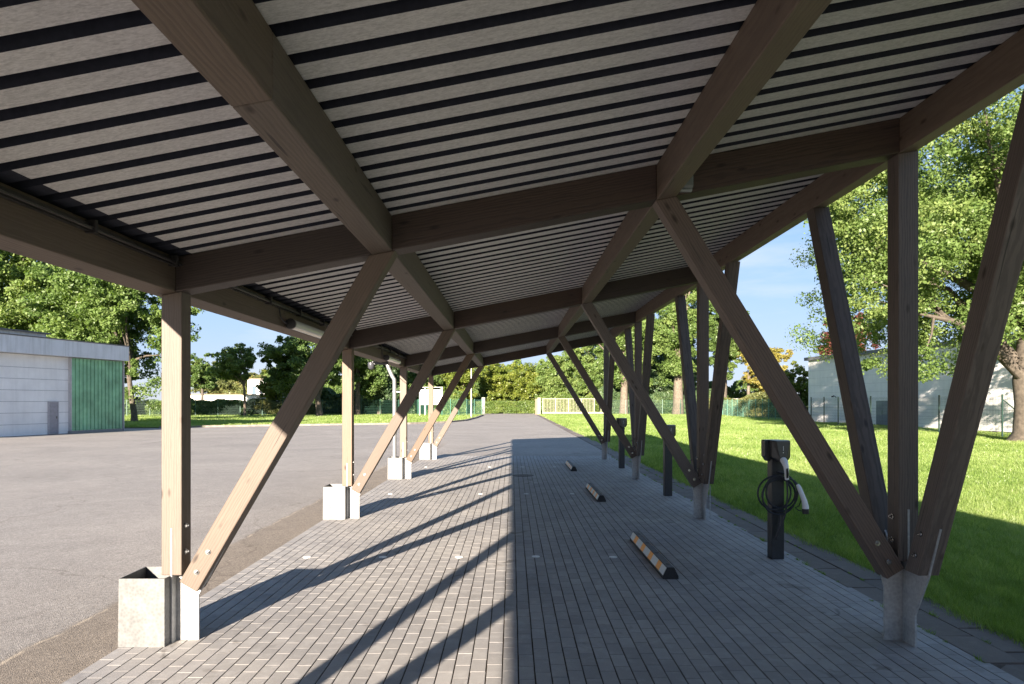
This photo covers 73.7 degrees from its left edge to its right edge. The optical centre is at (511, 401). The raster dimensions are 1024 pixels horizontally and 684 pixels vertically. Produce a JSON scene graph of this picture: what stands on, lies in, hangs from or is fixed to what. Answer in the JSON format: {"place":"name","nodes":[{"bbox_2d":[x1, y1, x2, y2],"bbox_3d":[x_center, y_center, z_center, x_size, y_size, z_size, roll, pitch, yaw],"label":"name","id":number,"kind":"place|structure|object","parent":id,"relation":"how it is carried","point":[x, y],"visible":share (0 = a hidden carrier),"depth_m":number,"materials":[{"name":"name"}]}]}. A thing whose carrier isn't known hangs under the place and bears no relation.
{"place":"outdoors","nodes":[
{"label":"outdoors","id":0,"kind":"place"},
{"bbox_2d":[124,413,483,427],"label":"lawn verge","id":1,"kind":"structure","parent":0,"point":[218,419],"depth_m":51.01,"materials":[{"name":"plant"}]},
{"bbox_2d":[124,385,143,414],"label":"hedge","id":2,"kind":"object","parent":1,"relation":"on","point":[128,405],"visible":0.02,"depth_m":82.72,"materials":[{"name":"green plant"}]},
{"bbox_2d":[139,399,247,414],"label":"hedge","id":3,"kind":"object","parent":1,"relation":"on","point":[231,406],"visible":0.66,"depth_m":84.78,"materials":[{"name":"green plant"}]},
{"bbox_2d":[239,408,255,415],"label":"shrub","id":4,"kind":"object","parent":1,"relation":"on","point":[252,412],"visible":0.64,"depth_m":79.29,"materials":[{"name":"green plant"}]},
{"bbox_2d":[191,398,325,414],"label":"hedge","id":5,"kind":"object","parent":1,"relation":"on","point":[270,406],"visible":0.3,"depth_m":86.57,"materials":[{"name":"green plant"}]},
{"bbox_2d":[126,399,417,415],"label":"fence","id":6,"kind":"object","parent":1,"relation":"on","point":[278,408],"visible":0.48,"depth_m":82.00,"materials":[{"name":"metal"}]},
{"bbox_2d":[159,415,482,427],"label":"kerb","id":7,"kind":"structure","parent":1,"relation":"on","point":[328,424],"depth_m":48.64,"materials":[{"name":"concrete"}]},
{"bbox_2d":[419,387,442,414],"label":"sign board","id":8,"kind":"object","parent":1,"relation":"on","point":[424,394],"visible":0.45,"depth_m":81.97,"materials":[{"name":"white metal"}]},
{"bbox_2d":[418,399,481,414],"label":"fence","id":9,"kind":"object","parent":1,"relation":"on","point":[422,408],"visible":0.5,"depth_m":85.59,"materials":[{"name":"green metal"}]},
{"bbox_2d":[471,368,471,416],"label":"lamp pole","id":10,"kind":"object","parent":1,"relation":"on","point":[471,394],"visible":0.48,"depth_m":71.95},
{"bbox_2d":[482,398,484,414],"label":"gate post","id":11,"kind":"object","parent":1,"relation":"on","point":[483,405],"visible":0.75,"depth_m":89.40,"materials":[{"name":"white paint"}]},
{"bbox_2d":[0,414,611,683],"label":"asphalt road","id":12,"kind":"structure","parent":0,"point":[80,524],"depth_m":11.11,"materials":[{"name":"grey asphalt"}]},
{"bbox_2d":[0,328,129,436],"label":"hall","id":13,"kind":"structure","parent":12,"relation":"on","point":[48,385],"depth_m":35.33,"materials":[{"name":"metal"}]},
{"bbox_2d":[48,401,58,433],"bbox_3d":[-23.553,0.805,35.062,0.089,1.670,0.590,0,0,14],"label":"door","id":14,"kind":"structure","parent":13,"relation":"in","point":[53,406],"depth_m":35.07,"materials":[{"name":"metal"}]},
{"bbox_2d":[3,84,1023,400],"label":"sky","id":15,"kind":"structure","parent":0,"point":[768,287],"materials":[{"name":"blue"}]},
{"bbox_2d":[62,456,1023,683],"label":"paving","id":16,"kind":"structure","parent":0,"point":[929,658],"depth_m":5.59,"materials":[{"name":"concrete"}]},
{"bbox_2d":[118,567,183,646],"bbox_3d":[-2.508,1.428,4.788,0.316,0.464,0.344,0,0,0],"label":"metal box","id":17,"kind":"object","parent":16,"relation":"on","point":[144,607],"visible":0.76,"depth_m":4.62,"materials":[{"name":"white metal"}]},
{"bbox_2d":[323,484,350,519],"bbox_3d":[-2.508,1.428,9.788,0.316,0.464,0.344,0,0,0],"label":"metal box","id":18,"kind":"object","parent":16,"relation":"on","point":[334,501],"visible":0.74,"depth_m":9.62,"materials":[{"name":"white metal"}]},
{"bbox_2d":[388,456,404,478],"bbox_3d":[-2.508,1.428,14.788,0.316,0.464,0.344,0,0,0],"label":"metal box","id":19,"kind":"object","parent":16,"relation":"on","point":[395,468],"visible":0.81,"depth_m":14.62,"materials":[{"name":"white metal"}]},
{"bbox_2d":[419,443,430,459],"bbox_3d":[-2.508,1.428,19.788,0.316,0.464,0.344,0,0,0],"label":"metal box","id":20,"kind":"object","parent":16,"relation":"on","point":[425,451],"visible":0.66,"depth_m":19.62,"materials":[{"name":"grey metal"}]},
{"bbox_2d":[0,0,1023,646],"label":"carport","id":21,"kind":"object","parent":16,"relation":"on","point":[430,188],"visible":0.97,"depth_m":4.11,"materials":[{"name":"brown wood"}]},
{"bbox_2d":[278,308,324,338],"bbox_3d":[-2.253,-0.833,7.494,0.112,0.188,1.542,0,0,0],"label":"strip light","id":22,"kind":"object","parent":21,"relation":"attached to","point":[295,325],"visible":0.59,"depth_m":7.21,"materials":[{"name":"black plastic"}]},
{"bbox_2d":[368,361,388,369],"bbox_3d":[-2.708,-0.725,13.328,0.370,0.240,1.409,0,0,-20],"label":"security camera","id":23,"kind":"object","parent":21,"relation":"attached to","point":[372,364],"visible":0.96,"depth_m":12.72,"materials":[{"name":"white plastic"}]},
{"bbox_2d":[381,349,400,364],"bbox_3d":[-2.253,-0.833,12.794,0.112,0.188,1.542,0,0,0],"label":"strip light","id":24,"kind":"object","parent":21,"relation":"attached to","point":[386,357],"visible":1,"depth_m":12.56,"materials":[{"name":"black plastic"}]},
{"bbox_2d":[680,174,693,191],"bbox_3d":[1.185,-1.504,4.636,0.090,0.140,0.085,0,0,0],"label":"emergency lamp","id":25,"kind":"object","parent":21,"relation":"attached to","point":[688,186],"visible":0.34,"depth_m":4.60,"materials":[{"name":"grey plastic"}]},
{"bbox_2d":[512,474,533,476],"bbox_3d":[0.250,1.655,15.400,0.480,0.010,0.480,0,0,0],"label":"manhole cover","id":26,"kind":"object","parent":16,"relation":"on","point":[522,475],"visible":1,"depth_m":15.33,"materials":[{"name":"metal"}]},
{"bbox_2d":[565,460,576,470],"bbox_3d":[1.487,1.605,17.260,0.146,0.110,1.800,0,0,0],"label":"wheel stop","id":27,"kind":"object","parent":16,"relation":"on","point":[570,465],"visible":1,"depth_m":16.84,"materials":[{"name":"black rubber"}]},
{"bbox_2d":[586,483,605,501],"bbox_3d":[1.487,1.605,12.230,0.146,0.110,1.800,0,0,0],"label":"wheel stop","id":28,"kind":"object","parent":16,"relation":"on","point":[595,492],"visible":1,"depth_m":11.82,"materials":[{"name":"black rubber"}]},
{"bbox_2d":[616,418,626,467],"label":"charging pillar","id":29,"kind":"structure","parent":16,"relation":"on","point":[622,422],"depth_m":17.04,"materials":[{"name":"black plastic"}]},
{"bbox_2d":[630,531,678,578],"bbox_3d":[1.487,1.605,7.290,0.146,0.110,1.800,0,0,0],"label":"wheel stop","id":30,"kind":"object","parent":16,"relation":"on","point":[663,567],"visible":1,"depth_m":6.96,"materials":[{"name":"black rubber"}]},
{"bbox_2d":[663,425,675,495],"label":"charging pillar","id":31,"kind":"structure","parent":16,"relation":"on","point":[667,472],"depth_m":12.03,"materials":[{"name":"black plastic"}]},
{"bbox_2d":[761,439,789,558],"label":"charging pillar","id":32,"kind":"structure","parent":16,"relation":"on","point":[774,452],"depth_m":7.20,"materials":[{"name":"black plastic"}]},
{"bbox_2d":[757,457,808,539],"bbox_3d":[2.817,1.009,7.107,0.525,0.868,0.149,0,0,0],"label":"charging cable","id":33,"kind":"object","parent":32,"relation":"hanging from","point":[787,478],"visible":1,"depth_m":7.12,"materials":[{"name":"rubber"}]},
{"bbox_2d":[611,456,1023,681],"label":"kerb slabs","id":34,"kind":"structure","parent":16,"relation":"on","point":[962,635],"depth_m":6.08,"materials":[{"name":"grey concrete"}]},
{"bbox_2d":[612,456,990,662],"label":"weeds","id":35,"kind":"object","parent":34,"relation":"on","point":[928,631],"visible":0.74,"depth_m":6.76,"materials":[{"name":"green plant"}]},
{"bbox_2d":[156,406,1011,541],"bbox_3d":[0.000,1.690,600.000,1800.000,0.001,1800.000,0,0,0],"label":"ground","id":36,"kind":"structure","parent":0,"point":[771,417],"depth_m":32.41,"materials":[{"name":"soil"}]},
{"bbox_2d":[0,249,80,337],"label":"tree","id":37,"kind":"object","parent":36,"relation":"on","point":[15,282],"visible":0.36,"depth_m":57.80,"materials":[{"name":"green plant"}]},
{"bbox_2d":[16,261,203,421],"bbox_3d":[-32.084,-6.385,56.507,15.143,16.249,12.481,0,0,0],"label":"tree","id":38,"kind":"object","parent":36,"relation":"on","point":[103,311],"visible":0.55,"depth_m":54.09,"materials":[{"name":"green plant"}]},
{"bbox_2d":[191,352,218,399],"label":"tree","id":39,"kind":"object","parent":36,"relation":"on","point":[199,378],"visible":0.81,"depth_m":95.36,"materials":[{"name":"green plant"}]},
{"bbox_2d":[191,361,241,393],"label":"tree","id":40,"kind":"object","parent":36,"relation":"on","point":[222,383],"visible":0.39,"depth_m":115.70,"materials":[{"name":"green plant"}]},
{"bbox_2d":[191,394,259,404],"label":"white outbuilding","id":41,"kind":"structure","parent":36,"relation":"on","point":[210,397],"depth_m":108.00,"materials":[{"name":"white paint"}]},
{"bbox_2d":[204,342,256,415],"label":"tree","id":42,"kind":"object","parent":36,"relation":"on","point":[232,365],"visible":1,"depth_m":77.36,"materials":[{"name":"green plant"}]},
{"bbox_2d":[206,372,267,393],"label":"hedge","id":43,"kind":"object","parent":36,"relation":"on","point":[239,389],"visible":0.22,"depth_m":116.52,"materials":[{"name":"green plant"}]},
{"bbox_2d":[247,378,279,400],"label":"white house","id":44,"kind":"structure","parent":36,"relation":"on","point":[252,384],"depth_m":112.00,"materials":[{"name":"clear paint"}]},
{"bbox_2d":[252,386,255,393],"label":"window","id":45,"kind":"structure","parent":44,"relation":"in","point":[253,387],"depth_m":111.97,"materials":[{"name":"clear glass"}]},
{"bbox_2d":[255,367,294,401],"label":"tree","id":46,"kind":"object","parent":36,"relation":"on","point":[266,389],"visible":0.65,"depth_m":87.03,"materials":[{"name":"green plant"}]},
{"bbox_2d":[255,335,341,415],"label":"tree","id":47,"kind":"object","parent":36,"relation":"on","point":[292,361],"visible":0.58,"depth_m":75.99,"materials":[{"name":"green plant"}]},
{"bbox_2d":[260,366,445,402],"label":"hedge","id":48,"kind":"object","parent":36,"relation":"on","point":[337,389],"depth_m":122.05,"materials":[{"name":"green plant"}]},
{"bbox_2d":[319,387,417,413],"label":"hedge","id":49,"kind":"object","parent":36,"relation":"on","point":[332,396],"visible":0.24,"depth_m":91.55,"materials":[{"name":"green plant"}]},
{"bbox_2d":[354,355,389,414],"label":"tree","id":50,"kind":"object","parent":36,"relation":"on","point":[362,371],"visible":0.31,"depth_m":83.74,"materials":[{"name":"green plant"}]},
{"bbox_2d":[354,365,409,414],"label":"tree","id":51,"kind":"object","parent":36,"relation":"on","point":[382,395],"visible":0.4,"depth_m":86.67,"materials":[{"name":"green plant"}]},
{"bbox_2d":[383,372,408,411],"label":"tree","id":52,"kind":"object","parent":36,"relation":"on","point":[388,408],"visible":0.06,"depth_m":91.23,"materials":[{"name":"green plant"}]},
{"bbox_2d":[407,371,459,390],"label":"tree","id":53,"kind":"object","parent":36,"relation":"on","point":[411,377],"visible":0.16,"depth_m":95.47,"materials":[{"name":"green plant"}]},
{"bbox_2d":[416,389,466,413],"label":"hedge","id":54,"kind":"object","parent":36,"relation":"on","point":[457,392],"visible":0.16,"depth_m":94.81,"materials":[{"name":"green plant"}]},
{"bbox_2d":[439,367,484,404],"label":"tree","id":55,"kind":"object","parent":36,"relation":"on","point":[465,379],"visible":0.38,"depth_m":96.13,"materials":[{"name":"green plant"}]},
{"bbox_2d":[474,363,523,400],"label":"tree","id":56,"kind":"object","parent":36,"relation":"on","point":[494,384],"visible":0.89,"depth_m":102.84,"materials":[{"name":"green plant"}]},
{"bbox_2d":[466,400,534,413],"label":"hedge","id":57,"kind":"object","parent":36,"relation":"on","point":[506,407],"visible":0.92,"depth_m":97.76,"materials":[{"name":"green plant"}]},
{"bbox_2d":[508,361,544,400],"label":"tree","id":58,"kind":"object","parent":36,"relation":"on","point":[529,389],"visible":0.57,"depth_m":104.77,"materials":[{"name":"green plant"}]},
{"bbox_2d":[535,398,540,414],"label":"gate post","id":59,"kind":"object","parent":36,"relation":"on","point":[537,405],"visible":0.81,"depth_m":89.41,"materials":[{"name":"beige paint"}]},
{"bbox_2d":[532,354,577,397],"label":"tree","id":60,"kind":"object","parent":36,"relation":"on","point":[546,378],"visible":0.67,"depth_m":101.37,"materials":[{"name":"green plant"}]},
{"bbox_2d":[535,392,598,412],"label":"hedge","id":61,"kind":"object","parent":36,"relation":"on","point":[566,395],"visible":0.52,"depth_m":98.29,"materials":[{"name":"green plant"}]},
{"bbox_2d":[452,359,696,410],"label":"hedge","id":62,"kind":"object","parent":36,"relation":"on","point":[479,396],"visible":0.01,"depth_m":125.07,"materials":[{"name":"green plant"}]},
{"bbox_2d":[554,344,603,396],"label":"tree","id":63,"kind":"object","parent":36,"relation":"on","point":[586,358],"visible":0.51,"depth_m":99.06,"materials":[{"name":"green plant"}]},
{"bbox_2d":[585,318,662,413],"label":"tree","id":64,"kind":"object","parent":36,"relation":"on","point":[620,382],"visible":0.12,"depth_m":91.88,"materials":[{"name":"green plant"}]},
{"bbox_2d":[612,399,684,413],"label":"fence","id":65,"kind":"object","parent":36,"relation":"on","point":[625,406],"visible":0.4,"depth_m":88.62,"materials":[{"name":"metal"}]},
{"bbox_2d":[542,398,603,413],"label":"sliding gate","id":66,"kind":"structure","parent":65,"relation":"attached to","point":[568,412],"depth_m":89.95,"materials":[{"name":"white metal"}]},
{"bbox_2d":[598,385,710,413],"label":"hedge","id":67,"kind":"object","parent":36,"relation":"on","point":[665,395],"visible":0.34,"depth_m":93.56,"materials":[{"name":"green plant"}]},
{"bbox_2d":[613,347,696,392],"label":"tree","id":68,"kind":"object","parent":36,"relation":"on","point":[654,371],"visible":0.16,"depth_m":100.36,"materials":[{"name":"green plant"}]},
{"bbox_2d":[632,287,718,413],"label":"tree","id":69,"kind":"object","parent":36,"relation":"on","point":[665,336],"visible":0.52,"depth_m":88.09,"materials":[{"name":"green plant"}]},
{"bbox_2d":[709,300,749,401],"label":"tree","id":70,"kind":"object","parent":36,"relation":"on","point":[734,352],"visible":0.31,"depth_m":86.63,"materials":[{"name":"green plant"}]},
{"bbox_2d":[695,379,769,401],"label":"hedge","id":71,"kind":"object","parent":36,"relation":"on","point":[735,388],"visible":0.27,"depth_m":104.56,"materials":[{"name":"green plant"}]},
{"bbox_2d":[709,391,780,416],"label":"hedge","id":72,"kind":"object","parent":36,"relation":"on","point":[754,396],"visible":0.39,"depth_m":78.11,"materials":[{"name":"green plant"}]},
{"bbox_2d":[722,399,782,420],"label":"fence","id":73,"kind":"object","parent":36,"relation":"on","point":[746,408],"visible":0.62,"depth_m":71.86,"materials":[{"name":"green metal"}]},
{"bbox_2d":[737,347,793,394],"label":"tree","id":74,"kind":"object","parent":36,"relation":"on","point":[749,377],"visible":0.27,"depth_m":83.49,"materials":[{"name":"yellow plant"}]},
{"bbox_2d":[784,361,807,409],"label":"tree","id":75,"kind":"object","parent":36,"relation":"on","point":[800,385],"visible":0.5,"depth_m":65.41,"materials":[{"name":"green plant"}]},
{"bbox_2d":[817,312,880,355],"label":"tree","id":76,"kind":"object","parent":36,"relation":"on","point":[829,342],"visible":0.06,"depth_m":77.30,"materials":[{"name":"green plant"}]},
{"bbox_2d":[785,87,1023,441],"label":"oak tree","id":77,"kind":"object","parent":36,"relation":"on","point":[954,214],"visible":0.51,"depth_m":27.43,"materials":[{"name":"green plant"}]},
{"bbox_2d":[811,394,1013,435],"bbox_3d":[23.472,0.656,37.258,0.999,2.052,30.572,0,0,-2],"label":"fence","id":78,"kind":"object","parent":36,"relation":"on","point":[925,405],"visible":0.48,"depth_m":38.11,"materials":[{"name":"metal"}]},
{"bbox_2d":[538,413,1023,648],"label":"grass","id":79,"kind":"structure","parent":0,"point":[979,578],"depth_m":11.78,"materials":[{"name":"green plant"}]},
{"bbox_2d":[804,334,1017,431],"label":"white hall","id":80,"kind":"structure","parent":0,"point":[822,379],"depth_m":44.29,"materials":[{"name":"metal"}]},
{"bbox_2d":[876,401,887,425],"bbox_3d":[25.952,0.785,47.828,0.029,1.750,1.300,0,0,-8],"label":"door","id":81,"kind":"structure","parent":80,"relation":"in","point":[880,403],"depth_m":47.79,"materials":[{"name":"metal"}]},
{"label":"kerb bed","id":82,"kind":"structure","parent":0,"visible":0},
{"bbox_2d":[537,414,625,455],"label":"kerb slabs","id":83,"kind":"structure","parent":82,"relation":"on","point":[599,446],"depth_m":31.00,"materials":[{"name":"grey concrete"}]}
]}

